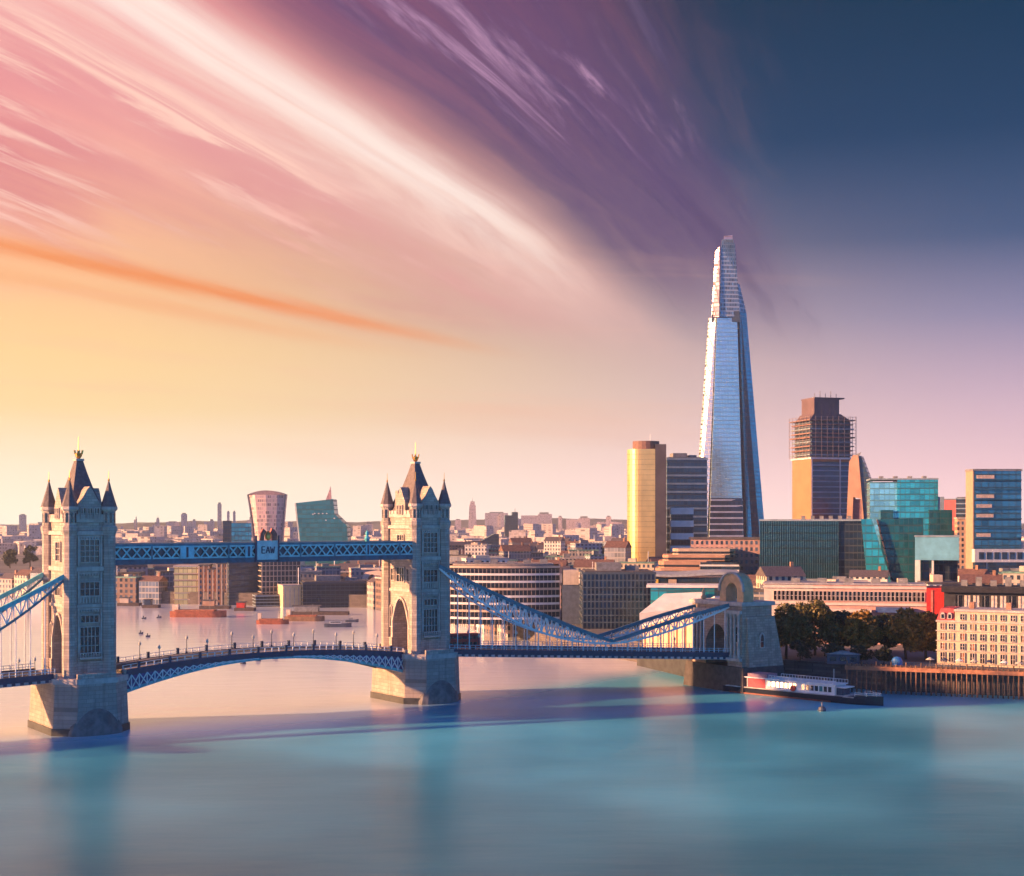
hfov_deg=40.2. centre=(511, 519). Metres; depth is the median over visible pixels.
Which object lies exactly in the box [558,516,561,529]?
skyline tower
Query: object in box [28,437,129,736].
bridge tower
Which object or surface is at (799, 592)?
window
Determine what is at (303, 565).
city house
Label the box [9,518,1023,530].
hills
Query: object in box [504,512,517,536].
slate twin tower
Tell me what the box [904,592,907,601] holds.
window
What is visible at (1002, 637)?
window
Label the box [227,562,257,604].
navy riverside tower
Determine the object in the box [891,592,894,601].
window
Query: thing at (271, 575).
latticed block
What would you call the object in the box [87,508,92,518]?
window
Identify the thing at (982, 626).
window
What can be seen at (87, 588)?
window
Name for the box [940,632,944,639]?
window
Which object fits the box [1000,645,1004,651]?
window
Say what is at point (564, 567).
city house
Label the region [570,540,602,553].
city block
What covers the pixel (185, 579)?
glowing glass block
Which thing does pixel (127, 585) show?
city house
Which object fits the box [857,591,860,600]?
window
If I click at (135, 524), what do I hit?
skyline tower
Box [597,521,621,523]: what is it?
faint low block
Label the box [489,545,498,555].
city house
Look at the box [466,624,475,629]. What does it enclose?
city house
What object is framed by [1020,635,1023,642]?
window
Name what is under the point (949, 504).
red block
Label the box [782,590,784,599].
window
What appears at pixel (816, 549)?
dark glass complex
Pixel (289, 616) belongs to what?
barge
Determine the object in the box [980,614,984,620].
window
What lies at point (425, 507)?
window
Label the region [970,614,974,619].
window
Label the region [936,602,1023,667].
cream riverside house
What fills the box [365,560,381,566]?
city house
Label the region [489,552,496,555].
city house
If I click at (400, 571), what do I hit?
window
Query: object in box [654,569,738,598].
blue roofed building
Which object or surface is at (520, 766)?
river water
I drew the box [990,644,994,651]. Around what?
window
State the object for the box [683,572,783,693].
abutment tower
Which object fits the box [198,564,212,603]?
amber flats
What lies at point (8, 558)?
park tree
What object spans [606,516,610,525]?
skyline tower
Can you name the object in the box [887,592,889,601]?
window
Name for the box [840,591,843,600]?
window
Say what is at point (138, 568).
city house
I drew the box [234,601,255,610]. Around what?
landing stage
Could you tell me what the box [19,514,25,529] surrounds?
tower
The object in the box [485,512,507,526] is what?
building
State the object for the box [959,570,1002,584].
city house
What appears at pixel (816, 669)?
river wall
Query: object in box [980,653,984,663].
window
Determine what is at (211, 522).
broad mauve tower
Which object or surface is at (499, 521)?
skyline tower
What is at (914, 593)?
window
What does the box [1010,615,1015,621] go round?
window
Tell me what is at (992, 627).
window
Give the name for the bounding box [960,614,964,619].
window
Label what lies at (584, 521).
building
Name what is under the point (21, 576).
city house
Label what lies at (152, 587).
city house
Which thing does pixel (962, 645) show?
window
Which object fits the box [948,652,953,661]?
window
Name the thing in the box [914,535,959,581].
portal block
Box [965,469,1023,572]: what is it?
glass tower
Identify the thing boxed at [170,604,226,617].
barge
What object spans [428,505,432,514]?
window
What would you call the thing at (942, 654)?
window
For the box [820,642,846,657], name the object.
quay bush
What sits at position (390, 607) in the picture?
window
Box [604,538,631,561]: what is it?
building
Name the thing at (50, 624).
window
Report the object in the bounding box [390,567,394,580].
window
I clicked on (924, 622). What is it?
broadleaf tree
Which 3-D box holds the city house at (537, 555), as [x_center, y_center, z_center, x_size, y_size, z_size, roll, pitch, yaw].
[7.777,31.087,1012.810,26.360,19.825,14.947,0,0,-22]
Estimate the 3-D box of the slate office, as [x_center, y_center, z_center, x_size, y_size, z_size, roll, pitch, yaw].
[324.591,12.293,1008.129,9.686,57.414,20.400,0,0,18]
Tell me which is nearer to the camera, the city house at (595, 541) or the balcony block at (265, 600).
the balcony block at (265, 600)
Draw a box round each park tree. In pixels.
[1,548,17,567]
[21,545,38,567]
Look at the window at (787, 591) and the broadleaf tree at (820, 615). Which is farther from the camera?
the window at (787, 591)
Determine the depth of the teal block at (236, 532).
1232.35 m
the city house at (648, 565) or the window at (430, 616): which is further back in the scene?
the city house at (648, 565)
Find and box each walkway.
[115,528,412,564]
[116,540,391,543]
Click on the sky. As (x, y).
(289, 247)
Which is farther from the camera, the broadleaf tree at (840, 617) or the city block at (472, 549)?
the city block at (472, 549)
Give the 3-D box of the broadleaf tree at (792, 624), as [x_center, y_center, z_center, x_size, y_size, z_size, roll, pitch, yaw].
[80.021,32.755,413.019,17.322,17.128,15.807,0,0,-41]
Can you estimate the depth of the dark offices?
767.82 m
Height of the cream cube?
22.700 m
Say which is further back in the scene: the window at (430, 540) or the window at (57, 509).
the window at (430, 540)
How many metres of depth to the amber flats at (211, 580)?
794.10 m
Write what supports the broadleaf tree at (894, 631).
on the ground
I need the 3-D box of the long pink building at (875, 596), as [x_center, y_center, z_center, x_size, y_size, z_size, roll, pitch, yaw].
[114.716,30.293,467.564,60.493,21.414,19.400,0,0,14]
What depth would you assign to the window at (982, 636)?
392.15 m
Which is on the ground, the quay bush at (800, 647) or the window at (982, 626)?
the quay bush at (800, 647)
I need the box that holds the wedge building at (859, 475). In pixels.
[847,452,872,518]
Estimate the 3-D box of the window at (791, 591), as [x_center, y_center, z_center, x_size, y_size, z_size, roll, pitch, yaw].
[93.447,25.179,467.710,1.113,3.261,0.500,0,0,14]
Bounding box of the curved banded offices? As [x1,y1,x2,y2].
[450,559,579,624]
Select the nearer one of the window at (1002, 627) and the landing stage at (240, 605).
the window at (1002, 627)
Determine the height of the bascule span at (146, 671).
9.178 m
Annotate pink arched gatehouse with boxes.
[361,568,381,579]
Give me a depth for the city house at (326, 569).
850.75 m
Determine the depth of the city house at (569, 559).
959.70 m
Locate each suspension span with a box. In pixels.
[0,572,63,687]
[438,565,729,659]
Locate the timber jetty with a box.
[845,660,1023,699]
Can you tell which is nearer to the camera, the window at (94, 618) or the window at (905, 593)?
the window at (94, 618)
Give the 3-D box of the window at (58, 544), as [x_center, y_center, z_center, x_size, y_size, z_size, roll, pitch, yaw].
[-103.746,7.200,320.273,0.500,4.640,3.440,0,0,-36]
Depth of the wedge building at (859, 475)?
1037.39 m
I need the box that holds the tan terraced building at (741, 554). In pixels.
[655,537,759,575]
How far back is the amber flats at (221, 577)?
792.06 m
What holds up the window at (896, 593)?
in the long pink building at (875, 596)
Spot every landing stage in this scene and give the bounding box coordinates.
[117,597,141,605]
[142,599,160,607]
[199,600,230,608]
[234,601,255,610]
[291,605,349,614]
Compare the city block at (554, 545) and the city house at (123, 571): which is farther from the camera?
the city block at (554, 545)
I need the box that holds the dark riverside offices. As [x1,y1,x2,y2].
[579,562,655,628]
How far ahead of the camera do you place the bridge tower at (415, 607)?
371.57 m
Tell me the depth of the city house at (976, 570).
662.25 m
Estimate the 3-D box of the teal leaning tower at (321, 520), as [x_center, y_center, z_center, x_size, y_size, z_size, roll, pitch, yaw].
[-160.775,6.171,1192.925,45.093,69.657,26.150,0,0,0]
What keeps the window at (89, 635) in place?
in the bridge tower at (83, 693)
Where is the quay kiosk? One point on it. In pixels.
(839, 657)
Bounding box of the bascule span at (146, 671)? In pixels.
[116,640,403,692]
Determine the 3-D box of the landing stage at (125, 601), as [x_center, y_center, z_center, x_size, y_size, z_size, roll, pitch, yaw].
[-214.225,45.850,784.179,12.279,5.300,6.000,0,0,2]
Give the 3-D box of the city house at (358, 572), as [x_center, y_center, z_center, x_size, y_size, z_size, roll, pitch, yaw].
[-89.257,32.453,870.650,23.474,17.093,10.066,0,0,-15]
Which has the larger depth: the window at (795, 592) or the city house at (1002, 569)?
the city house at (1002, 569)
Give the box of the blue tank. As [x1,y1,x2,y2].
[892,656,902,665]
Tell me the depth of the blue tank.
390.89 m
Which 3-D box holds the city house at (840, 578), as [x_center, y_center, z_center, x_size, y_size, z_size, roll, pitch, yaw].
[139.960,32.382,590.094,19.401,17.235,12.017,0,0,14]
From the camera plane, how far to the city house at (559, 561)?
839.33 m
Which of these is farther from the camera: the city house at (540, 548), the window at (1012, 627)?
the city house at (540, 548)
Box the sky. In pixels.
[0,0,1023,524]
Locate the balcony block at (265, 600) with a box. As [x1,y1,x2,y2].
[252,594,279,606]
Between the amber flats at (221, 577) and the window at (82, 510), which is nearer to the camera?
the window at (82, 510)
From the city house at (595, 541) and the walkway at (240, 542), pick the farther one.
the city house at (595, 541)
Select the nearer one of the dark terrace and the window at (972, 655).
the window at (972, 655)
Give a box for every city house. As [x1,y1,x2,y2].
[0,570,17,597]
[14,567,32,597]
[30,567,41,598]
[116,564,147,575]
[116,569,144,575]
[116,574,141,602]
[139,573,167,603]
[148,568,153,575]
[154,563,197,575]
[156,567,173,587]
[301,561,315,569]
[301,568,321,579]
[314,561,340,574]
[338,561,363,570]
[340,571,348,578]
[348,560,381,578]
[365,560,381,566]
[366,572,381,608]
[375,577,380,610]
[450,540,470,549]
[450,545,471,563]
[466,539,486,543]
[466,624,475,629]
[476,624,483,631]
[484,625,496,634]
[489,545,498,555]
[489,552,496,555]
[490,551,517,561]
[497,625,514,636]
[512,541,536,546]
[529,544,537,551]
[531,552,543,559]
[531,557,567,565]
[537,545,543,552]
[545,554,562,559]
[555,554,584,563]
[560,551,568,555]
[560,562,569,582]
[565,539,578,548]
[568,547,598,557]
[573,556,614,569]
[584,551,603,558]
[588,537,606,545]
[611,536,626,540]
[620,552,656,570]
[646,557,661,565]
[748,575,755,587]
[753,585,763,599]
[755,562,805,587]
[832,576,867,581]
[849,566,888,581]
[917,574,960,585]
[958,565,989,581]
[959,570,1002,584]
[996,568,1008,573]
[996,568,1018,574]
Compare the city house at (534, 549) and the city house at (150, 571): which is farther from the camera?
the city house at (534, 549)
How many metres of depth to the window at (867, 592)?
462.06 m
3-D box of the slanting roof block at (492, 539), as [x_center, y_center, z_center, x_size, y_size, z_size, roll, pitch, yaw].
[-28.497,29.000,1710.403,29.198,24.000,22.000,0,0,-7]
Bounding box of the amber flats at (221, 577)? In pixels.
[216,563,226,604]
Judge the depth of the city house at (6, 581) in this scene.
864.43 m
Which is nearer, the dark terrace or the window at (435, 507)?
the window at (435, 507)
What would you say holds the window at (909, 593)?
in the long pink building at (875, 596)
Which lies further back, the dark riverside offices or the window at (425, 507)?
the dark riverside offices
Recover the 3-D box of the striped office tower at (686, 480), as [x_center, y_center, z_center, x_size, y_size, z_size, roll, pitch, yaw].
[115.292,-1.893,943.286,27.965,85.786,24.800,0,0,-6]
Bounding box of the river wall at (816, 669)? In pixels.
[162,591,1023,696]
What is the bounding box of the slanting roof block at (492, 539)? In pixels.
[481,534,498,544]
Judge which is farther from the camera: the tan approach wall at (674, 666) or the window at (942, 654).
the tan approach wall at (674, 666)
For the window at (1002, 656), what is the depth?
389.71 m
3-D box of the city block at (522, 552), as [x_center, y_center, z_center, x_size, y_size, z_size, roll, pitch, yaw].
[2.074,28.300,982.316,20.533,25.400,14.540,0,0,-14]
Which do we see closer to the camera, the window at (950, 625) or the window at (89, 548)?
the window at (89, 548)
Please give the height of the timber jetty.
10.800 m
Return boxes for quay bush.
[789,640,812,662]
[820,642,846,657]
[849,645,874,660]
[874,646,892,664]
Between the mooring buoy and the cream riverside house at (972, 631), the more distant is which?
the cream riverside house at (972, 631)
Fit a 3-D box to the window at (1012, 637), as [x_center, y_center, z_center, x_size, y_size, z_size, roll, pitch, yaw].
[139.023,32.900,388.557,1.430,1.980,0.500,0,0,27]
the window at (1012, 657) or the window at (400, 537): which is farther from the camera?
the window at (1012, 657)
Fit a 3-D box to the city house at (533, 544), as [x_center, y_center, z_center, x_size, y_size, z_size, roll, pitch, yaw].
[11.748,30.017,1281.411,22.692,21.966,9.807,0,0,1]
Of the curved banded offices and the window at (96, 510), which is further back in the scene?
the curved banded offices
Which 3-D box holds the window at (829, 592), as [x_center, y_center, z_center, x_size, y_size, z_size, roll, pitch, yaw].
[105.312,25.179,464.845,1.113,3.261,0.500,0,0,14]
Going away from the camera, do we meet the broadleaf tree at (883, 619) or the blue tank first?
the blue tank
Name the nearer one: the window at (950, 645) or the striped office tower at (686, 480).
the window at (950, 645)
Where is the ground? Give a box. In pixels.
[0,554,1023,669]
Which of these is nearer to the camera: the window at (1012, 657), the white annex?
the window at (1012, 657)
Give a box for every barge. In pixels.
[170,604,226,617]
[256,607,288,623]
[284,609,324,620]
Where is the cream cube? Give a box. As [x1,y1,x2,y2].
[277,567,301,606]
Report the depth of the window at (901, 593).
459.48 m
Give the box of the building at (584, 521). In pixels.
[566,516,589,529]
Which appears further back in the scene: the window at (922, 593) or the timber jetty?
the window at (922, 593)
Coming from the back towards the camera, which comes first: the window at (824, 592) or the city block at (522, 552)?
the city block at (522, 552)
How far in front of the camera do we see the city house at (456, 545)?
1435.84 m
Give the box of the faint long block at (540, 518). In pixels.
[521,512,551,525]
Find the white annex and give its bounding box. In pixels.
[669,507,693,553]
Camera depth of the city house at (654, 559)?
875.51 m
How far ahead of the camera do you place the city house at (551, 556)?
1037.36 m
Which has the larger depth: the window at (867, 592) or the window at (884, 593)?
the window at (867, 592)
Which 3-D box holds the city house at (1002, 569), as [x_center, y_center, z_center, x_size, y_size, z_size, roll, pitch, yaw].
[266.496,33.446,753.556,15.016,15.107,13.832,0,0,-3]
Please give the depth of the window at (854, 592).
462.97 m
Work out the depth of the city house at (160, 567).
886.57 m
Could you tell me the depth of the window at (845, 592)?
463.42 m
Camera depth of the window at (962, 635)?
394.65 m
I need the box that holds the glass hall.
[640,583,717,635]
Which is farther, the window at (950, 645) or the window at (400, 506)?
the window at (950, 645)
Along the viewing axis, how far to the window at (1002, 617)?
389.81 m
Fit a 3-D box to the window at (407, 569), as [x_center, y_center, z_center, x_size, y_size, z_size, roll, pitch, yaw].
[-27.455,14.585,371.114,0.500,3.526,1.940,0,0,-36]
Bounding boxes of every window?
[49,621,52,646]
[54,578,61,596]
[55,541,61,561]
[56,508,59,518]
[80,508,85,518]
[80,539,99,562]
[80,581,99,596]
[80,614,99,623]
[80,626,99,655]
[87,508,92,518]
[94,508,99,518]
[389,604,392,626]
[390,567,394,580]
[396,505,398,514]
[396,567,404,582]
[397,534,404,540]
[399,505,402,514]
[406,568,409,581]
[423,505,427,514]
[423,532,437,552]
[423,569,437,582]
[423,598,437,605]
[423,608,437,634]
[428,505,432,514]
[433,505,437,514]
[759,632,764,647]
[773,590,776,599]
[778,590,780,599]
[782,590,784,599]
[786,590,788,599]
[790,590,792,599]
[794,590,797,599]
[798,591,801,599]
[802,591,805,599]
[819,591,822,600]
[823,591,826,600]
[828,591,830,600]
[832,591,834,600]
[836,591,838,600]
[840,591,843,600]
[844,591,847,600]
[849,591,851,600]
[853,591,855,600]
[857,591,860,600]
[861,591,864,600]
[866,591,868,600]
[870,591,872,600]
[874,591,877,600]
[878,591,881,600]
[883,592,885,601]
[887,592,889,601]
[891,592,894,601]
[895,592,898,601]
[900,592,902,601]
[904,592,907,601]
[908,592,911,601]
[913,592,915,601]
[917,592,920,601]
[921,592,924,601]
[940,623,944,628]
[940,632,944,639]
[940,642,944,648]
[940,652,944,661]
[948,623,953,629]
[948,633,953,639]
[948,643,953,649]
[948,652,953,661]
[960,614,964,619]
[960,624,964,629]
[960,633,964,639]
[960,643,964,649]
[960,652,964,662]
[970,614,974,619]
[970,624,974,629]
[970,633,974,640]
[970,643,974,650]
[970,653,974,662]
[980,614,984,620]
[980,624,984,630]
[980,634,984,640]
[980,644,984,650]
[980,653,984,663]
[990,614,994,620]
[990,624,994,630]
[990,634,994,640]
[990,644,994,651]
[990,654,994,663]
[1000,615,1005,620]
[1000,625,1004,630]
[1000,634,1004,641]
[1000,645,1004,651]
[1000,654,1004,664]
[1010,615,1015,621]
[1010,625,1015,631]
[1010,635,1015,641]
[1010,645,1015,651]
[1010,654,1015,664]
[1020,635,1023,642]
[1020,645,1023,652]
[1020,655,1023,665]
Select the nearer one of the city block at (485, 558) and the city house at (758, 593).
the city house at (758, 593)
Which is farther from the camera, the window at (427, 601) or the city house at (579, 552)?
the city house at (579, 552)
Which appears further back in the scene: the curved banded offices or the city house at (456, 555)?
the city house at (456, 555)
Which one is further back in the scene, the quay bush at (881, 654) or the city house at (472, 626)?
the city house at (472, 626)
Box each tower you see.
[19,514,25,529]
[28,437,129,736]
[134,517,136,529]
[166,521,178,525]
[181,513,186,527]
[188,519,195,528]
[204,519,213,529]
[217,502,221,528]
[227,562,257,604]
[233,511,235,522]
[247,490,286,541]
[295,486,350,564]
[370,442,460,704]
[455,519,460,529]
[468,497,476,527]
[497,512,500,526]
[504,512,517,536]
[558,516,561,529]
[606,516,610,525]
[627,434,665,561]
[666,453,707,553]
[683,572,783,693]
[699,235,763,536]
[789,391,855,518]
[954,517,965,568]
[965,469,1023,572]
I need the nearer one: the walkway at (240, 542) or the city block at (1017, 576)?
the walkway at (240, 542)
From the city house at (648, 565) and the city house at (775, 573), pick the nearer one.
the city house at (775, 573)
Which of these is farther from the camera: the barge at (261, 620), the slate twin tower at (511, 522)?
the slate twin tower at (511, 522)
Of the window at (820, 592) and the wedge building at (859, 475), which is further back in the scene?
the wedge building at (859, 475)
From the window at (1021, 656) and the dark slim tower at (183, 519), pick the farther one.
the dark slim tower at (183, 519)
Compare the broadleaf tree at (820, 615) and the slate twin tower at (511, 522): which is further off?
the slate twin tower at (511, 522)
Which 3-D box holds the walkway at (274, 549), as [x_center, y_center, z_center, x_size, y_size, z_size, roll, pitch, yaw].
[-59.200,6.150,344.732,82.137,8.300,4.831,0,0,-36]
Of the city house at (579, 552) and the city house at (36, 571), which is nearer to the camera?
the city house at (36, 571)
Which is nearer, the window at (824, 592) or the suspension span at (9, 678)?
the suspension span at (9, 678)
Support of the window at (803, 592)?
in the long pink building at (875, 596)
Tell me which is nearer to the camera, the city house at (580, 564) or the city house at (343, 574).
the city house at (580, 564)
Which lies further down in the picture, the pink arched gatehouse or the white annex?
the pink arched gatehouse
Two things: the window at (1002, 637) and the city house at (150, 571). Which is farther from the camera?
the city house at (150, 571)
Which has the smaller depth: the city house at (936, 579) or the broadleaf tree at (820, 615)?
the broadleaf tree at (820, 615)
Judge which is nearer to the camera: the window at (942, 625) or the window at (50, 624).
the window at (50, 624)
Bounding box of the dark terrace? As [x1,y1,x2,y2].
[941,577,1023,607]
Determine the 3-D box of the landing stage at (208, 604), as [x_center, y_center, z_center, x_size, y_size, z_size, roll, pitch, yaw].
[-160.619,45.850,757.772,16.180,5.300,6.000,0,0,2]
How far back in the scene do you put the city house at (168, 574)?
845.59 m
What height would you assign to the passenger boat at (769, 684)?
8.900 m
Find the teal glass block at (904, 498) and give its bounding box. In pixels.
[866,476,951,570]
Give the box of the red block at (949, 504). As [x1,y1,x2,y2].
[944,499,955,534]
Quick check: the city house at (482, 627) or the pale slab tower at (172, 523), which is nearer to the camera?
the city house at (482, 627)
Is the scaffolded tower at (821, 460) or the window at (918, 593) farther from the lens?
the scaffolded tower at (821, 460)
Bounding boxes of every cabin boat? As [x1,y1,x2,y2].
[324,620,351,626]
[345,618,358,621]
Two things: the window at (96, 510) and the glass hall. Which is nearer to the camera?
the window at (96, 510)
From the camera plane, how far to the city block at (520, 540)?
1352.83 m
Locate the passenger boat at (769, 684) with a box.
[722,672,882,705]
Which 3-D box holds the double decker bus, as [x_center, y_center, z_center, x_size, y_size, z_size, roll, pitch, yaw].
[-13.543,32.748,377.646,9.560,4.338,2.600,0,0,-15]
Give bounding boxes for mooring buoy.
[818,702,825,711]
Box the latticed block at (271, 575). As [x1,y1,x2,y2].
[257,561,300,593]
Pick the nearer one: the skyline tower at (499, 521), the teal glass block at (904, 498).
the teal glass block at (904, 498)
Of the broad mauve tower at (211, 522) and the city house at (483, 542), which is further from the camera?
the broad mauve tower at (211, 522)
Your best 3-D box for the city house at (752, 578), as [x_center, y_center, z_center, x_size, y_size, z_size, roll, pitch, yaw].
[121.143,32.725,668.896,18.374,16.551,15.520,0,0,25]
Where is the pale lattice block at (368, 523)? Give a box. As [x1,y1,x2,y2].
[357,522,372,530]
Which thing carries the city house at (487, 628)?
on the ground
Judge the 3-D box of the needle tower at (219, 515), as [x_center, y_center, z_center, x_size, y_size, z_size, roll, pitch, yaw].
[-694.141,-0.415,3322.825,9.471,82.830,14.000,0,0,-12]
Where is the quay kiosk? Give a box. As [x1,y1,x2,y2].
[825,650,860,663]
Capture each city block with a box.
[461,555,508,561]
[464,543,488,557]
[498,542,531,560]
[509,536,532,544]
[544,535,564,554]
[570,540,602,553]
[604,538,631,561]
[1002,566,1023,584]
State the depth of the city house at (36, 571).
849.19 m
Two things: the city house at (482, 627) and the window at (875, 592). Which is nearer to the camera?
the window at (875, 592)
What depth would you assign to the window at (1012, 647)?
388.53 m
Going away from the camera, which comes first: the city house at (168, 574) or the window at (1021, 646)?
the window at (1021, 646)
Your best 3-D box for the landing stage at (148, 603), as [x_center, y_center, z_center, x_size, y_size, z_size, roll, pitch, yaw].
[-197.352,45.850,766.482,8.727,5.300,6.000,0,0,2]
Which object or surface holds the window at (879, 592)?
in the long pink building at (875, 596)
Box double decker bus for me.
[450,633,479,648]
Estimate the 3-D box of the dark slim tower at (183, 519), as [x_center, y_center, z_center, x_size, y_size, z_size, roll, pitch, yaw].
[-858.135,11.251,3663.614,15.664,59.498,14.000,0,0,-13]
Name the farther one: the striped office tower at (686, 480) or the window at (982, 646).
the striped office tower at (686, 480)
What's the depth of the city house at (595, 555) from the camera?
1056.81 m
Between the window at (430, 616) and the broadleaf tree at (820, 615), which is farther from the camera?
the broadleaf tree at (820, 615)
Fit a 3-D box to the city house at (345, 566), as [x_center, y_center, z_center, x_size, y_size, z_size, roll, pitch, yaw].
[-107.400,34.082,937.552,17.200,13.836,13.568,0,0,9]
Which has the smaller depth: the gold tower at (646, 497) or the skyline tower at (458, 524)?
the gold tower at (646, 497)
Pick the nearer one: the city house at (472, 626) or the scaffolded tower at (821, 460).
the city house at (472, 626)
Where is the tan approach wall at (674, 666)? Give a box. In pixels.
[637,596,719,676]
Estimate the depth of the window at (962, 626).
394.65 m
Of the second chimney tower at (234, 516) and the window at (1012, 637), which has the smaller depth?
the window at (1012, 637)
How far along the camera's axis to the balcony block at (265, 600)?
776.17 m
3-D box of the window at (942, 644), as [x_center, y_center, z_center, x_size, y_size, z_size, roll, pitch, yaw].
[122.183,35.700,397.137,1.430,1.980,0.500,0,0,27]
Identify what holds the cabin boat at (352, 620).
on the river water
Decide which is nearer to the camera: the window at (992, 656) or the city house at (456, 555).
the window at (992, 656)
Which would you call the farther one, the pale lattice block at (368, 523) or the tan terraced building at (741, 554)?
the pale lattice block at (368, 523)
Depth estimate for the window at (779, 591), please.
468.77 m
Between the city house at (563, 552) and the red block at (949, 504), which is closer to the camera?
the red block at (949, 504)
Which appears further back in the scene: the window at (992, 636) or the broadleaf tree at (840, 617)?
the broadleaf tree at (840, 617)
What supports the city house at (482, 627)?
on the ground
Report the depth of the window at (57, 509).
319.13 m
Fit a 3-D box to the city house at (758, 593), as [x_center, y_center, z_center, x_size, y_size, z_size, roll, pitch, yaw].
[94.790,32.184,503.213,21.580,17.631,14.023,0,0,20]
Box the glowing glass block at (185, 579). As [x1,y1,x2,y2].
[173,564,199,603]
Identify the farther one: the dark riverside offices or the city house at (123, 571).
the city house at (123, 571)
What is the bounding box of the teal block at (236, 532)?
[223,521,250,541]
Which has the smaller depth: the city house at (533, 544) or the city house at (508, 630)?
the city house at (508, 630)
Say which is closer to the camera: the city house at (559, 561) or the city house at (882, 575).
the city house at (882, 575)
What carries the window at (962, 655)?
in the cream riverside house at (972, 631)
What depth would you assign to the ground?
436.50 m
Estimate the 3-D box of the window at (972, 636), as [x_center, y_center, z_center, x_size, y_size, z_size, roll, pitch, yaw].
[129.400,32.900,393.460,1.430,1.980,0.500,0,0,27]
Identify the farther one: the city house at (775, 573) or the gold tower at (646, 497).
the gold tower at (646, 497)
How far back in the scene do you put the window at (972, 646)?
393.39 m
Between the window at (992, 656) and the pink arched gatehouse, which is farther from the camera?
the pink arched gatehouse
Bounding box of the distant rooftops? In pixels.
[0,522,1023,554]
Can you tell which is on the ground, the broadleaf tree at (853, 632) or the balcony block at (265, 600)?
the broadleaf tree at (853, 632)
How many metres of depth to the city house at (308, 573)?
827.79 m
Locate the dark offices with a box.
[299,575,367,607]
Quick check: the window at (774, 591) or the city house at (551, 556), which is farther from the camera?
the city house at (551, 556)
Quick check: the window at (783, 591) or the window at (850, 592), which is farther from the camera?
the window at (783, 591)
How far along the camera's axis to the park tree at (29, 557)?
1198.63 m
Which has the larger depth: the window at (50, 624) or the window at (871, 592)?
the window at (871, 592)
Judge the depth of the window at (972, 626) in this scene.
393.39 m
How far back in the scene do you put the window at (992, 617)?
391.10 m
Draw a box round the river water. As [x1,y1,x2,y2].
[0,598,1023,875]
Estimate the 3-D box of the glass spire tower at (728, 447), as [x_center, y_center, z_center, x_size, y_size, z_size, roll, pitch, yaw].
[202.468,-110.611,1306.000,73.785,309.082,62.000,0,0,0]
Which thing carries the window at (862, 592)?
in the long pink building at (875, 596)
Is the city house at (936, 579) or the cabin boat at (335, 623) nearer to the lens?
the city house at (936, 579)
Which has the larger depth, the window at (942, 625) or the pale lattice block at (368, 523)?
the pale lattice block at (368, 523)
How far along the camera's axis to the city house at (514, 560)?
868.72 m
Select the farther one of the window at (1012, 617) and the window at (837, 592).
the window at (837, 592)
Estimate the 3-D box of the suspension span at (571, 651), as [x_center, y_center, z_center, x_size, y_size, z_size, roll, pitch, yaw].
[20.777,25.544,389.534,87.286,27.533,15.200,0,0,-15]
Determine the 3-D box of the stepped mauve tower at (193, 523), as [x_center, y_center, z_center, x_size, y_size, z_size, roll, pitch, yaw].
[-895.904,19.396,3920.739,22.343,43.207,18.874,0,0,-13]
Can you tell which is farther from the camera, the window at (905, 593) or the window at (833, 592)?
the window at (833, 592)
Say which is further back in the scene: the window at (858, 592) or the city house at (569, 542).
the city house at (569, 542)
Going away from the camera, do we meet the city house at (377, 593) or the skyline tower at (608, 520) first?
the city house at (377, 593)
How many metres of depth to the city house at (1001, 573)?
690.80 m
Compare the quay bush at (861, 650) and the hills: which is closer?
the quay bush at (861, 650)
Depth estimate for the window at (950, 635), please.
396.09 m
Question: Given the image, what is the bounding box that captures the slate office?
[956,497,965,516]
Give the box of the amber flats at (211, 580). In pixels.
[207,568,215,599]
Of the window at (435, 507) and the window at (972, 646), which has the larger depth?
the window at (972, 646)
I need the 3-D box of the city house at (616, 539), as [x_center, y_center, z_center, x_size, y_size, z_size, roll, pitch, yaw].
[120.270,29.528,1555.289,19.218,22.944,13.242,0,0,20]
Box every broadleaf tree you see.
[774,602,814,658]
[793,599,846,655]
[815,609,862,646]
[831,608,884,655]
[872,613,899,647]
[882,606,930,658]
[898,610,937,659]
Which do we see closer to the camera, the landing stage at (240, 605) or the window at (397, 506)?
the window at (397, 506)
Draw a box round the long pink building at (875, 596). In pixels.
[763,578,943,644]
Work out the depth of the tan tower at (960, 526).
859.68 m
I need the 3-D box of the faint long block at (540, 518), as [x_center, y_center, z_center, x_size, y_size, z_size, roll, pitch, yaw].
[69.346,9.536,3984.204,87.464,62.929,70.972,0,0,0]
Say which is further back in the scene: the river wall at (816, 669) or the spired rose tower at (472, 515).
the spired rose tower at (472, 515)
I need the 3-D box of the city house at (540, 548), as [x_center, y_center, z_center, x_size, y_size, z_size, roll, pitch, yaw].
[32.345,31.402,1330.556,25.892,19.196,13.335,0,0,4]
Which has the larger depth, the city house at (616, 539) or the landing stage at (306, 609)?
the city house at (616, 539)
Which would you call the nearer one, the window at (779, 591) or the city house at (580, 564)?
the window at (779, 591)
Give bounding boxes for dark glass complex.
[759,516,923,581]
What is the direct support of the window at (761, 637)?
in the abutment tower at (746, 632)
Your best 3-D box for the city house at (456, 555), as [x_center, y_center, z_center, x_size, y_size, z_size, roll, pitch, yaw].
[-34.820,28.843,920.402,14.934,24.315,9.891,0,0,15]
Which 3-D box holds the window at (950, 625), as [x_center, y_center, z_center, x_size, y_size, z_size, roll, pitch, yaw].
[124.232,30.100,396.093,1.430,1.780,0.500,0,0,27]
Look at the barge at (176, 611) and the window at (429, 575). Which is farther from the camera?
the barge at (176, 611)

